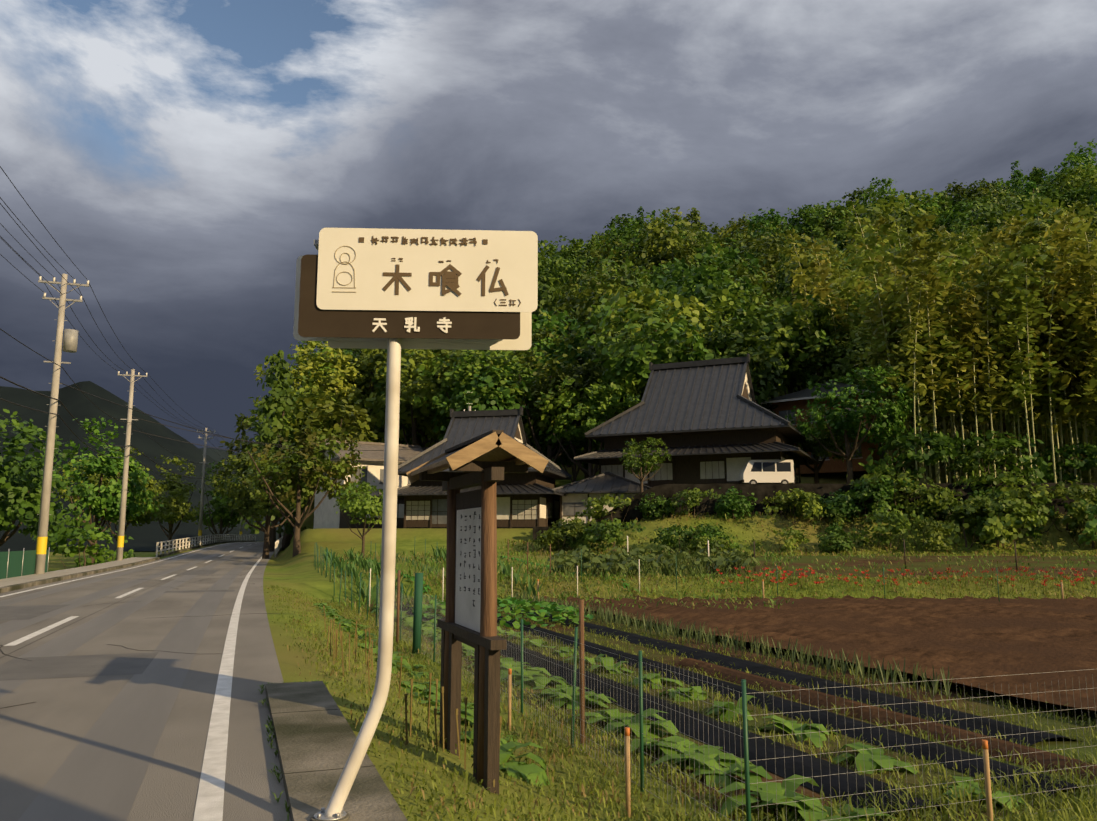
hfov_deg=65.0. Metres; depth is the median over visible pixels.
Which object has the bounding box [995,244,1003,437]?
bamboo culm
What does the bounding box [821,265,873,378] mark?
bamboo culm
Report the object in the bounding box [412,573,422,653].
green net roll
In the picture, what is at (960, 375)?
bamboo culm
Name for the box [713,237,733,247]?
hill tree
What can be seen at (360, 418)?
hill tree
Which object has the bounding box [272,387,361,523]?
hill tree
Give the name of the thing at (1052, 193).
hill tree
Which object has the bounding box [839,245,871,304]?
bamboo culm
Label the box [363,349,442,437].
hill tree
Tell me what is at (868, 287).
bamboo culm
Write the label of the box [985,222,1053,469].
bamboo culm
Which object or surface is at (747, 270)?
hill tree
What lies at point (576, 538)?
bank shrub
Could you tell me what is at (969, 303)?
bamboo culm
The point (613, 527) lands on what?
bank shrub
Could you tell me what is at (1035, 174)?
hill tree
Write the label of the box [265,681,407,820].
concrete shoulder strip
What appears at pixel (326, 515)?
white house
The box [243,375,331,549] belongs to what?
tall tree
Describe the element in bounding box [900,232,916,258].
bamboo culm
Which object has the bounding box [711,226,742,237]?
hill tree
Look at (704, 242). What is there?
hill tree
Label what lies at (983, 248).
bamboo culm
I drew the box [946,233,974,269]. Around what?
bamboo culm
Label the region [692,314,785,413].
hill tree
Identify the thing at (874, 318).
bamboo culm
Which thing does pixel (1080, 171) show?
hill tree
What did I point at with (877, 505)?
bank shrub
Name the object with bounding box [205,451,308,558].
round tree
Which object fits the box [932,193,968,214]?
hill tree
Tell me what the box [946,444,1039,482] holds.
shrub
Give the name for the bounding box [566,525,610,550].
bank shrub
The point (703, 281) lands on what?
hill tree
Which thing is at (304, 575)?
terrain
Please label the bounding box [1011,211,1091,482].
bamboo culm
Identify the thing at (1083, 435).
bamboo culm
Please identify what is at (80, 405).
mountain
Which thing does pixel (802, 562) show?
flowers
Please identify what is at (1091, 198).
hill tree
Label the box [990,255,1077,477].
bamboo culm
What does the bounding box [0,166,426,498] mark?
power cables
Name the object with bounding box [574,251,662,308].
hill tree
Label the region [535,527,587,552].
bank shrub
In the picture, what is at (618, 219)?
hill tree
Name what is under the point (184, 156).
sky
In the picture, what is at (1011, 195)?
hill tree
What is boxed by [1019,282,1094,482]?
bamboo culm
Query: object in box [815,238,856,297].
hill tree
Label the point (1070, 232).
bamboo culm
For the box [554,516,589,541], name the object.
hedge wall
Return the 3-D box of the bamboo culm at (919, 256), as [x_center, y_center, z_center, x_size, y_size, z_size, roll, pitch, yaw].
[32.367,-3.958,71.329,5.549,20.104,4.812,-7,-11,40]
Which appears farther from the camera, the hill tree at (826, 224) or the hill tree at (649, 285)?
the hill tree at (826, 224)
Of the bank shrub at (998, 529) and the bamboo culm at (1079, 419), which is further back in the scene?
the bamboo culm at (1079, 419)
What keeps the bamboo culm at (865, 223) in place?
on the terrain at (304, 575)
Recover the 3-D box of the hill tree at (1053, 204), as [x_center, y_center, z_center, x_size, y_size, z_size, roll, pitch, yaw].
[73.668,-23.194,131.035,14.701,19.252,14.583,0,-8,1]
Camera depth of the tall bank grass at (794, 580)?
31.91 m
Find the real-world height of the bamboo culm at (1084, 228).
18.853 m
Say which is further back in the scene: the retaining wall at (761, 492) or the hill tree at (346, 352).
the hill tree at (346, 352)
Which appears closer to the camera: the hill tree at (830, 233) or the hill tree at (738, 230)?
the hill tree at (830, 233)
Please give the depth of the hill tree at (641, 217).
176.71 m
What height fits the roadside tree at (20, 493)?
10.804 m
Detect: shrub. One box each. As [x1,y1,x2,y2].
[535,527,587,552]
[537,517,599,550]
[560,528,588,544]
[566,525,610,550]
[578,518,645,552]
[650,524,698,551]
[673,523,729,551]
[682,528,728,549]
[684,535,723,552]
[688,530,736,548]
[703,530,739,550]
[755,527,809,552]
[812,511,849,528]
[814,527,856,554]
[825,522,844,536]
[828,488,903,525]
[846,469,952,518]
[847,508,928,548]
[858,427,974,481]
[871,480,939,517]
[884,517,958,551]
[903,485,963,519]
[917,496,1020,548]
[933,493,1047,546]
[943,430,1052,482]
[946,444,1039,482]
[952,469,1053,514]
[955,492,1020,515]
[961,499,1030,532]
[965,513,1043,549]
[968,487,1035,513]
[981,482,1093,532]
[1005,479,1096,531]
[1023,440,1096,482]
[1026,497,1096,548]
[1068,501,1096,536]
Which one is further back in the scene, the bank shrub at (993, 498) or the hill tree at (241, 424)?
the hill tree at (241, 424)
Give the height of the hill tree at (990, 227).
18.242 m
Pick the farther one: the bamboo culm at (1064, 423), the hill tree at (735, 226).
the hill tree at (735, 226)
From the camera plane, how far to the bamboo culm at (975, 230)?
97.63 m
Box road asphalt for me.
[0,542,290,820]
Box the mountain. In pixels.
[0,381,283,551]
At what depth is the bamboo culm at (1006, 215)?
67.79 m
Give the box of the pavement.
[0,557,159,592]
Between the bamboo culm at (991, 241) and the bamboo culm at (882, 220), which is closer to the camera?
the bamboo culm at (991, 241)
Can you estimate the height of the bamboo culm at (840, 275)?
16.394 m
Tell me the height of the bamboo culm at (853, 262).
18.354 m
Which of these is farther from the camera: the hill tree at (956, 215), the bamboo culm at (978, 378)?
the hill tree at (956, 215)
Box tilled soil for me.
[544,595,1096,713]
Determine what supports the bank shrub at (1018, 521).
on the terrain at (304, 575)
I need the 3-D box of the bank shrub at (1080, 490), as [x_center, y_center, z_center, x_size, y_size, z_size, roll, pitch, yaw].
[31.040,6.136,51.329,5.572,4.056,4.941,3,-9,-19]
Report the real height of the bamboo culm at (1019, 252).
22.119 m
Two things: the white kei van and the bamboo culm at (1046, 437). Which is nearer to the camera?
the white kei van
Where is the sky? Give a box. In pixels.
[0,0,1096,455]
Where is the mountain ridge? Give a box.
[199,447,249,465]
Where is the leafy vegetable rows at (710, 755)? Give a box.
[313,603,1027,820]
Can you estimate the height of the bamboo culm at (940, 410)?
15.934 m
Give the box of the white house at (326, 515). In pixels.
[314,439,423,528]
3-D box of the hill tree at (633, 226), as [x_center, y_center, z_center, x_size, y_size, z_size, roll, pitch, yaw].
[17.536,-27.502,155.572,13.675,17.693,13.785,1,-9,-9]
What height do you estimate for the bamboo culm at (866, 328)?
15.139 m
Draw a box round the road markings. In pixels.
[0,542,262,820]
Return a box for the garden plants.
[315,545,1096,628]
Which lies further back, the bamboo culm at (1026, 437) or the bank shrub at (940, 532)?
the bamboo culm at (1026, 437)
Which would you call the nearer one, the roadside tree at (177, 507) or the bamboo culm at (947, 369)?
the bamboo culm at (947, 369)
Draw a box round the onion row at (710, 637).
[513,591,952,698]
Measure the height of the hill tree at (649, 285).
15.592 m
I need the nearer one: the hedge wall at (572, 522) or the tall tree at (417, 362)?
the hedge wall at (572, 522)
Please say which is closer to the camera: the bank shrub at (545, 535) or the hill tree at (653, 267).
the bank shrub at (545, 535)
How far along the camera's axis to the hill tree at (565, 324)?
108.82 m
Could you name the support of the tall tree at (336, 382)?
on the terrain at (304, 575)
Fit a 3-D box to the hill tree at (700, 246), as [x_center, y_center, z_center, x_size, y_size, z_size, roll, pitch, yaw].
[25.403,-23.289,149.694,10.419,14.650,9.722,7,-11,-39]
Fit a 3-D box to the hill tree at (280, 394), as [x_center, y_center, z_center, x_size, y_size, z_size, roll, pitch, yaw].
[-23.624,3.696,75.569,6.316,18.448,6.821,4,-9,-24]
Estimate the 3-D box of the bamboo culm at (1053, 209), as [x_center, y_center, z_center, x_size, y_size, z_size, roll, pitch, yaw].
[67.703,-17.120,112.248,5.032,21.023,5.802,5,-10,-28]
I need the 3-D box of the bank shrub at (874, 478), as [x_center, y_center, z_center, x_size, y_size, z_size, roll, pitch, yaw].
[21.566,5.711,53.447,5.803,4.224,5.145,-2,-9,14]
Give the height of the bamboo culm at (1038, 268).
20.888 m
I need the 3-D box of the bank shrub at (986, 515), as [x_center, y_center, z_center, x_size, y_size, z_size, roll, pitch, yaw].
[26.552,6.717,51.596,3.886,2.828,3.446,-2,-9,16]
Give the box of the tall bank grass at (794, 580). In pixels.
[413,511,1096,600]
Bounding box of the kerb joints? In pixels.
[30,561,374,773]
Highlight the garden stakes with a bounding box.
[396,536,1063,820]
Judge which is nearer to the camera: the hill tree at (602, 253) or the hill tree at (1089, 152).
the hill tree at (602, 253)
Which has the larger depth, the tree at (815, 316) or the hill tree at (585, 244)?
the hill tree at (585, 244)
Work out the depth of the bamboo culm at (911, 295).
78.75 m
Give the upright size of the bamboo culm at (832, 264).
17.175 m
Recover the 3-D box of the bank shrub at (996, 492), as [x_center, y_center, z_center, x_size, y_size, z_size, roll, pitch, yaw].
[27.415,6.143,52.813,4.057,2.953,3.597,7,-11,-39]
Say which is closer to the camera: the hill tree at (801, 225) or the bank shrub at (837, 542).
the bank shrub at (837, 542)
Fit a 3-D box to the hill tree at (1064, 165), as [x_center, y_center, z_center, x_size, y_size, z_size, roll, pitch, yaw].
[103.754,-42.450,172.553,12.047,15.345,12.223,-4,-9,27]
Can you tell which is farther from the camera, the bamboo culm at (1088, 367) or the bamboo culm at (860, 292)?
the bamboo culm at (860, 292)
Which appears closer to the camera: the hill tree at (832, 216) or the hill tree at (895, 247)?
the hill tree at (895, 247)
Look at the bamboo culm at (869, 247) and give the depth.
113.37 m
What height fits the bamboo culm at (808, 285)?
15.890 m
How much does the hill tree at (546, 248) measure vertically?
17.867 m
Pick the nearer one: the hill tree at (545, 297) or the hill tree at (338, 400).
the hill tree at (338, 400)
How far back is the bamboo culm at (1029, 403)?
64.57 m
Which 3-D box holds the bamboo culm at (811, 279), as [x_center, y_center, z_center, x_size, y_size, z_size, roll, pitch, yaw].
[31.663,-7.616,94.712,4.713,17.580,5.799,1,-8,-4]
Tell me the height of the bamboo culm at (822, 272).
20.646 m
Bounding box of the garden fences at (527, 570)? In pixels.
[314,539,999,606]
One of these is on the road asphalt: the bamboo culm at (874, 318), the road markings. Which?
the road markings
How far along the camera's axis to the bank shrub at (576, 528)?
50.41 m
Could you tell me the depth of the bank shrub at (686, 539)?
49.77 m
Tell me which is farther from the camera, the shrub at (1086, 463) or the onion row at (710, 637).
the shrub at (1086, 463)
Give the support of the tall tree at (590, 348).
on the terrain at (304, 575)
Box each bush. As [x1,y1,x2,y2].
[32,522,139,568]
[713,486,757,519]
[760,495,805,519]
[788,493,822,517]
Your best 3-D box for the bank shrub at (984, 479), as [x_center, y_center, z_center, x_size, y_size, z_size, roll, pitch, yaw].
[28.336,5.664,53.131,5.775,4.204,5.121,-8,-12,43]
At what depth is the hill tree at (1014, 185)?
164.56 m
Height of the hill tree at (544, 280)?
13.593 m
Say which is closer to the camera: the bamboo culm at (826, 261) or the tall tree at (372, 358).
the tall tree at (372, 358)
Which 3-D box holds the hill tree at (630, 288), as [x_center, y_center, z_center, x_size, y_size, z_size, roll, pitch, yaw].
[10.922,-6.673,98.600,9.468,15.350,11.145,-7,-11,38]
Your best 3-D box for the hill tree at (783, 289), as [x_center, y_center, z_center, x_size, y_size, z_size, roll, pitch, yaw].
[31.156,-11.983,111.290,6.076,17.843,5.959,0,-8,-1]
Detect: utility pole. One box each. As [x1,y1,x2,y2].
[34,274,88,573]
[116,369,146,559]
[197,428,214,544]
[240,519,242,540]
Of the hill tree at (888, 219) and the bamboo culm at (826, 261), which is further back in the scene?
the hill tree at (888, 219)
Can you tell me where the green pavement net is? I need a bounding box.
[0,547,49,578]
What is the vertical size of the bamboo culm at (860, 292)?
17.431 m
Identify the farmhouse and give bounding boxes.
[378,406,651,527]
[573,353,821,486]
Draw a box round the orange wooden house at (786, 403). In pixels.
[760,380,896,473]
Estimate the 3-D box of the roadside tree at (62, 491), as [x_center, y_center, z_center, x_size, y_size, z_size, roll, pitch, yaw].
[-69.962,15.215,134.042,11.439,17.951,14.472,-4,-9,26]
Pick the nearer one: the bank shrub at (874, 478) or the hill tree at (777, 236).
the bank shrub at (874, 478)
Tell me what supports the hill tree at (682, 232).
on the terrain at (304, 575)
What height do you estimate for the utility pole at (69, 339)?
13.100 m
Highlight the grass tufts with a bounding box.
[261,585,1096,820]
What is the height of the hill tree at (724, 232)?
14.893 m
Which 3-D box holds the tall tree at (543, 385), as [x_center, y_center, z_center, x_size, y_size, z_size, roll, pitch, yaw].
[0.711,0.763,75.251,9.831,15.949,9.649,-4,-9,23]
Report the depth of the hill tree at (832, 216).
163.58 m
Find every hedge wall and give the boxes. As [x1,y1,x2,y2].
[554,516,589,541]
[575,493,633,525]
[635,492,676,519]
[664,487,720,519]
[763,488,826,523]
[816,489,860,522]
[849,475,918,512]
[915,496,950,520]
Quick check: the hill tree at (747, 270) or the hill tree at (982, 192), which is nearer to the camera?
the hill tree at (747, 270)
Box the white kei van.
[738,460,794,483]
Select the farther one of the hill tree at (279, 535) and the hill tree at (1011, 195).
the hill tree at (1011, 195)
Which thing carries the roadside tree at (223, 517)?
on the terrain at (304, 575)
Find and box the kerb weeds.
[259,679,328,820]
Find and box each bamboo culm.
[774,229,822,327]
[790,279,813,307]
[792,298,812,319]
[792,310,826,390]
[796,240,855,377]
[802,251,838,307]
[809,239,855,334]
[810,242,852,312]
[810,273,859,332]
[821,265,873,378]
[824,272,858,342]
[826,254,851,304]
[832,198,927,472]
[833,259,856,303]
[833,269,858,327]
[835,276,877,367]
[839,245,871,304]
[845,219,868,304]
[846,317,907,458]
[850,253,877,323]
[852,255,927,472]
[854,277,918,464]
[855,228,883,304]
[855,306,905,464]
[857,216,893,316]
[859,304,905,476]
[866,194,954,482]
[870,244,913,433]
[871,230,918,469]
[872,278,912,451]
[879,238,949,480]
[879,277,956,478]
[882,253,917,434]
[888,300,947,482]
[892,213,969,482]
[892,284,936,482]
[896,241,930,452]
[896,244,907,276]
[899,252,971,476]
[900,229,929,277]
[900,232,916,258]
[902,251,989,482]
[905,321,965,482]
[906,310,946,482]
[906,324,971,482]
[911,244,977,482]
[918,266,989,480]
[919,274,977,475]
[921,303,971,480]
[924,268,986,482]
[926,254,985,482]
[928,289,990,482]
[933,231,971,264]
[941,283,1011,475]
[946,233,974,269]
[947,315,983,437]
[953,234,1015,475]
[953,249,1008,468]
[955,260,1018,477]
[955,284,1012,425]
[955,301,999,460]
[958,295,1010,469]
[963,267,1013,466]
[964,280,1001,437]
[965,221,1000,254]
[967,248,1065,482]
[970,216,1029,470]
[970,231,1000,415]
[976,231,1026,479]
[981,290,1058,459]
[983,303,1058,465]
[984,287,1022,468]
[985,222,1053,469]
[986,208,1054,480]
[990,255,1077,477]
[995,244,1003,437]
[996,243,1063,478]
[996,296,1069,472]
[996,370,1036,477]
[996,408,1041,456]
[999,316,1041,452]
[1003,225,1071,476]
[1005,314,1049,466]
[1006,197,1081,476]
[1006,284,1084,480]
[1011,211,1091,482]
[1015,276,1079,479]
[1018,225,1052,434]
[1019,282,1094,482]
[1019,361,1076,482]
[1023,217,1054,260]
[1029,264,1094,482]
[1034,283,1086,482]
[1040,237,1096,482]
[1041,270,1088,436]
[1043,207,1070,242]
[1046,206,1096,412]
[1050,213,1087,259]
[1051,248,1096,426]
[1054,200,1092,254]
[1055,262,1096,416]
[1057,324,1096,470]
[1061,238,1096,406]
[1065,278,1096,425]
[1067,280,1093,469]
[1070,245,1085,444]
[1073,268,1096,391]
[1076,203,1096,239]
[1080,413,1096,482]
[1081,424,1084,447]
[1082,354,1095,482]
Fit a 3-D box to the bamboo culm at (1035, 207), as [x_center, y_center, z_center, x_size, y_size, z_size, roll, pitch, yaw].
[36.014,-4.654,61.928,5.043,21.070,5.815,1,-9,-10]
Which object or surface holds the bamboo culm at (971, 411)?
on the terrain at (304, 575)
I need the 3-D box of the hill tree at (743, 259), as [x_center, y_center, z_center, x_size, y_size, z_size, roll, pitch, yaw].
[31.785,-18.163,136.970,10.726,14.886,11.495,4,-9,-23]
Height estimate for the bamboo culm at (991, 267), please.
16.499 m
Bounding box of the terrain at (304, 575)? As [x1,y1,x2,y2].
[48,287,1096,820]
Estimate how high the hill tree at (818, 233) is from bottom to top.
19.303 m
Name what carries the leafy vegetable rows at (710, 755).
on the terrain at (304, 575)
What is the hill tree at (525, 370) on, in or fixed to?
on the terrain at (304, 575)
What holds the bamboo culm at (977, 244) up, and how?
on the terrain at (304, 575)
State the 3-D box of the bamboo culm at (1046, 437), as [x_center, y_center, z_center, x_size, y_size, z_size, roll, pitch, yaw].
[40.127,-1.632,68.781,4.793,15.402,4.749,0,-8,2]
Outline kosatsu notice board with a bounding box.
[406,430,548,794]
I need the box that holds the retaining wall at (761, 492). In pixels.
[533,483,1096,541]
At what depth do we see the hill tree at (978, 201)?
146.82 m
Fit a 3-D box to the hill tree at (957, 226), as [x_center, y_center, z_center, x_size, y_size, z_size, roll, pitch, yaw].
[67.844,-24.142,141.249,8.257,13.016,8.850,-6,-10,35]
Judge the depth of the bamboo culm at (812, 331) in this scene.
76.90 m
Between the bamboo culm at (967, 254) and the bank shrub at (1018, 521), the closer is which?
the bank shrub at (1018, 521)
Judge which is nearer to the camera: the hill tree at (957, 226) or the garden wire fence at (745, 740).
the garden wire fence at (745, 740)
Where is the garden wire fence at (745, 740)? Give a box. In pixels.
[315,542,1096,820]
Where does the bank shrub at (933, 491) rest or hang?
on the terrain at (304, 575)
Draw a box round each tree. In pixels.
[0,409,94,546]
[51,452,154,562]
[52,416,163,565]
[91,446,172,540]
[144,455,204,550]
[196,461,246,541]
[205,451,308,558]
[212,471,278,541]
[213,413,270,534]
[237,350,314,551]
[242,427,365,556]
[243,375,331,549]
[253,341,383,422]
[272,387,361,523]
[273,389,384,457]
[277,515,294,538]
[288,341,359,398]
[306,399,378,442]
[327,348,367,365]
[331,348,401,433]
[333,480,382,556]
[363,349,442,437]
[364,349,463,446]
[366,349,429,447]
[374,349,452,449]
[413,350,542,415]
[431,360,529,441]
[432,349,529,426]
[477,349,551,420]
[488,310,570,425]
[502,308,589,446]
[508,325,603,462]
[531,394,603,481]
[532,281,580,322]
[532,359,626,478]
[533,376,641,477]
[534,253,569,321]
[537,274,564,312]
[538,240,573,278]
[538,251,582,301]
[538,253,600,301]
[539,235,593,267]
[540,257,646,341]
[546,309,644,383]
[552,303,595,339]
[554,307,592,341]
[557,267,602,329]
[565,312,653,379]
[571,233,601,261]
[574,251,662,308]
[577,294,667,408]
[578,237,599,282]
[581,282,719,406]
[582,239,628,271]
[583,289,691,343]
[585,231,615,248]
[593,278,731,358]
[596,215,646,262]
[600,237,645,271]
[603,213,645,239]
[606,287,668,325]
[612,207,681,258]
[612,269,650,308]
[616,225,691,283]
[619,437,671,492]
[628,206,716,281]
[633,206,645,237]
[641,288,769,356]
[643,255,705,295]
[646,239,765,328]
[649,260,685,287]
[665,218,693,243]
[667,225,690,243]
[671,266,744,302]
[674,226,723,268]
[679,233,723,258]
[686,207,704,235]
[688,298,823,407]
[692,231,716,272]
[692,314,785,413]
[698,233,727,260]
[700,222,722,244]
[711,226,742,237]
[713,221,763,259]
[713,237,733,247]
[713,262,773,305]
[718,257,776,297]
[718,279,776,328]
[719,245,752,260]
[724,232,763,261]
[725,212,750,233]
[728,218,781,235]
[730,253,777,295]
[733,232,747,249]
[737,274,785,316]
[740,230,791,282]
[741,207,792,245]
[742,289,855,394]
[750,224,791,248]
[751,226,802,285]
[768,235,853,301]
[770,251,796,305]
[770,307,870,391]
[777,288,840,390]
[780,203,827,236]
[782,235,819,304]
[785,364,916,483]
[786,200,855,236]
[790,407,861,483]
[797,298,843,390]
[801,201,840,220]
[806,214,826,245]
[813,209,856,234]
[815,208,862,244]
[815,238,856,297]
[817,227,853,252]
[817,310,885,386]
[832,219,853,251]
[833,226,854,251]
[835,186,885,219]
[844,207,930,258]
[849,214,909,243]
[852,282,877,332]
[854,177,913,221]
[866,188,951,234]
[872,235,903,271]
[894,226,937,252]
[904,192,933,216]
[909,189,951,233]
[926,213,967,233]
[927,236,958,242]
[928,198,985,239]
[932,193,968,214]
[933,179,979,214]
[935,221,972,248]
[948,196,997,230]
[954,187,1025,230]
[958,197,1023,248]
[960,178,1009,208]
[965,178,1026,207]
[967,188,1008,215]
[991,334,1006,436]
[1000,188,1089,250]
[1005,192,1018,211]
[1009,160,1025,213]
[1013,167,1062,188]
[1021,181,1042,217]
[1021,181,1086,221]
[1022,173,1083,202]
[1024,167,1048,199]
[1046,155,1094,186]
[1051,168,1096,188]
[1054,138,1096,180]
[1054,160,1096,206]
[1064,181,1096,215]
[1076,211,1096,240]
[1087,191,1096,232]
[1087,195,1096,218]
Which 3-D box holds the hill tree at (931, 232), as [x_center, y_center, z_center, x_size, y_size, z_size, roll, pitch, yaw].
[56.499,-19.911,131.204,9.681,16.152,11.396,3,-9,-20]
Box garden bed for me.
[352,601,1096,820]
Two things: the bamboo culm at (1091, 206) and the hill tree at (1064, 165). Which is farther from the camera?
the hill tree at (1064, 165)
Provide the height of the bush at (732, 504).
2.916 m
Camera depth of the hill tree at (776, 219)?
159.68 m
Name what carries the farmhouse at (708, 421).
on the terrain at (304, 575)
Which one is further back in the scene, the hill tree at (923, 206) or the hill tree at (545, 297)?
the hill tree at (923, 206)
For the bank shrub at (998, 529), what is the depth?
48.82 m
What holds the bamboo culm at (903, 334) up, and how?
on the terrain at (304, 575)
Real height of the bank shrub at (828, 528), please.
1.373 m
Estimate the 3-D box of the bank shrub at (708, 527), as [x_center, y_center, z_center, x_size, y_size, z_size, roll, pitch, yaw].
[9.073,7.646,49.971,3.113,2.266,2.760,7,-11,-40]
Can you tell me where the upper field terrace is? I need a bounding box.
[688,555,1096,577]
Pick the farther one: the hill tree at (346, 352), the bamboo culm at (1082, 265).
the hill tree at (346, 352)
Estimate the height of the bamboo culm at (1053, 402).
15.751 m
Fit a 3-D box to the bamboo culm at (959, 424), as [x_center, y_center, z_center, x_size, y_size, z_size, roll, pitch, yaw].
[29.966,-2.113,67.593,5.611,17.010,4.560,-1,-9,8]
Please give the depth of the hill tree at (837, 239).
144.17 m
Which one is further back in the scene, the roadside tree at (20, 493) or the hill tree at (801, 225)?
the hill tree at (801, 225)
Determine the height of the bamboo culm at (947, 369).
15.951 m
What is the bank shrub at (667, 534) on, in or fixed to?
on the terrain at (304, 575)
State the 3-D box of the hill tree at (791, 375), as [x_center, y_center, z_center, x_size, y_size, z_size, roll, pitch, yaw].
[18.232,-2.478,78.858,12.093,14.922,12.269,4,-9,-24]
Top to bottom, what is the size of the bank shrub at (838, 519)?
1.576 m
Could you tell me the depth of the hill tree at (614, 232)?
153.50 m
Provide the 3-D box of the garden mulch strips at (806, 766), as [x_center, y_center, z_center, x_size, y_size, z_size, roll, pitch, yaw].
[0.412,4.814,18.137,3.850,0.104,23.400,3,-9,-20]
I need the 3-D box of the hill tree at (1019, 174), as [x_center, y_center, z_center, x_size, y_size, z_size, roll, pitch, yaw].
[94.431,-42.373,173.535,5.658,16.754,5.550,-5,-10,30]
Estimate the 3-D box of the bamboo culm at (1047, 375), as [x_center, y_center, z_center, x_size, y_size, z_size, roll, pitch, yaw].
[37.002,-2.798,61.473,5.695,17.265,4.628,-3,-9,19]
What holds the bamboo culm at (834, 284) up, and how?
on the terrain at (304, 575)
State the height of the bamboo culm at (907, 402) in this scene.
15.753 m
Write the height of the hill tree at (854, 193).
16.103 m
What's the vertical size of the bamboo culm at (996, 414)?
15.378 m
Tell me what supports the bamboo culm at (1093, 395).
on the terrain at (304, 575)
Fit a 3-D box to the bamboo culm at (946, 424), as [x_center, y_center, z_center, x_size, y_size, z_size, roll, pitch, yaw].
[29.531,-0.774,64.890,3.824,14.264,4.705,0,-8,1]
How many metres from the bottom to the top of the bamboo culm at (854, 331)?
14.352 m
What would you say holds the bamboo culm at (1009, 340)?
on the terrain at (304, 575)
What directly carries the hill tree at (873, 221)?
on the terrain at (304, 575)
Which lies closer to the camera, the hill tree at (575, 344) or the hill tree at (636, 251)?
the hill tree at (575, 344)
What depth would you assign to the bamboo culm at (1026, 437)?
69.64 m
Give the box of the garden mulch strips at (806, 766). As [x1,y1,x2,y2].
[394,602,1096,820]
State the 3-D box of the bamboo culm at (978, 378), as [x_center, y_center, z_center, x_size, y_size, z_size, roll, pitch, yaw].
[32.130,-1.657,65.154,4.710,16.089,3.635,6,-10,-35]
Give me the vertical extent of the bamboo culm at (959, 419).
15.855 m
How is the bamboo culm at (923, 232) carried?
on the terrain at (304, 575)
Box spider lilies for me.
[323,566,1096,768]
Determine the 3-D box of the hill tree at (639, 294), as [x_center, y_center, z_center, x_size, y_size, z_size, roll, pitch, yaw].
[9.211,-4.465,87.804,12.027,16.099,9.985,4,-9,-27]
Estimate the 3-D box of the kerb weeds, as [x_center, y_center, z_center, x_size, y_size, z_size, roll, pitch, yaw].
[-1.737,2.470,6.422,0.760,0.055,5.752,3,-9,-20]
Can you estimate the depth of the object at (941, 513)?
52.73 m
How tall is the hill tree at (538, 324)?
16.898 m
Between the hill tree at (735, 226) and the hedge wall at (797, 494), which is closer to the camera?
the hedge wall at (797, 494)
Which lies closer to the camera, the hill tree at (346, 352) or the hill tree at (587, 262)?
the hill tree at (346, 352)
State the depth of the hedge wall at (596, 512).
53.67 m
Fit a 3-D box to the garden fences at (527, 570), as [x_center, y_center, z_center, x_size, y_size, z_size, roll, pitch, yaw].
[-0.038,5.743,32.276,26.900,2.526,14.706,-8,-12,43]
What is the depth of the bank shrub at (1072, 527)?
50.69 m
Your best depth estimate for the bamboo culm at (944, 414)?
61.70 m
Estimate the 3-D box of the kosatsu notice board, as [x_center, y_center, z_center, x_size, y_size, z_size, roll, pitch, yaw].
[-0.667,1.648,7.165,0.813,2.795,1.790,3,-9,-20]
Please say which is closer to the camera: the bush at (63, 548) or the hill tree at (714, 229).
the bush at (63, 548)
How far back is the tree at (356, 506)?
45.45 m
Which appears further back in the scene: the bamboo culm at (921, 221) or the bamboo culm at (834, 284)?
the bamboo culm at (834, 284)
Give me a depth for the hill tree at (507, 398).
73.21 m
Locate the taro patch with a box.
[547,543,758,577]
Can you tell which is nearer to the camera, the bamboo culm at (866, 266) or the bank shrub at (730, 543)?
the bank shrub at (730, 543)
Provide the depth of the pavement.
34.65 m
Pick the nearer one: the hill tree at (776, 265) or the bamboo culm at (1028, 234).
the bamboo culm at (1028, 234)
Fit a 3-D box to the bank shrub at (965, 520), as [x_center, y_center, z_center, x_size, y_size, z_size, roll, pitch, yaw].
[24.573,6.955,50.080,4.909,4.030,5.537,0,-8,3]
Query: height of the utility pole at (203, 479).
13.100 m
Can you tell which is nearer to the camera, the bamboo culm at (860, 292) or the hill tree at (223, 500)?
the bamboo culm at (860, 292)
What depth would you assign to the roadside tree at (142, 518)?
116.82 m
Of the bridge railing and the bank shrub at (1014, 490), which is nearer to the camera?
the bank shrub at (1014, 490)
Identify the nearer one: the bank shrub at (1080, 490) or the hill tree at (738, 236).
the bank shrub at (1080, 490)
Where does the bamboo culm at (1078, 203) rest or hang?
on the terrain at (304, 575)
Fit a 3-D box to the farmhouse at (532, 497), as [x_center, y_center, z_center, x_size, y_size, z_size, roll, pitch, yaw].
[-1.462,4.213,62.227,18.704,9.010,10.354,-2,-9,12]
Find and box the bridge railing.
[155,534,282,556]
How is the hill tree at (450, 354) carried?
on the terrain at (304, 575)

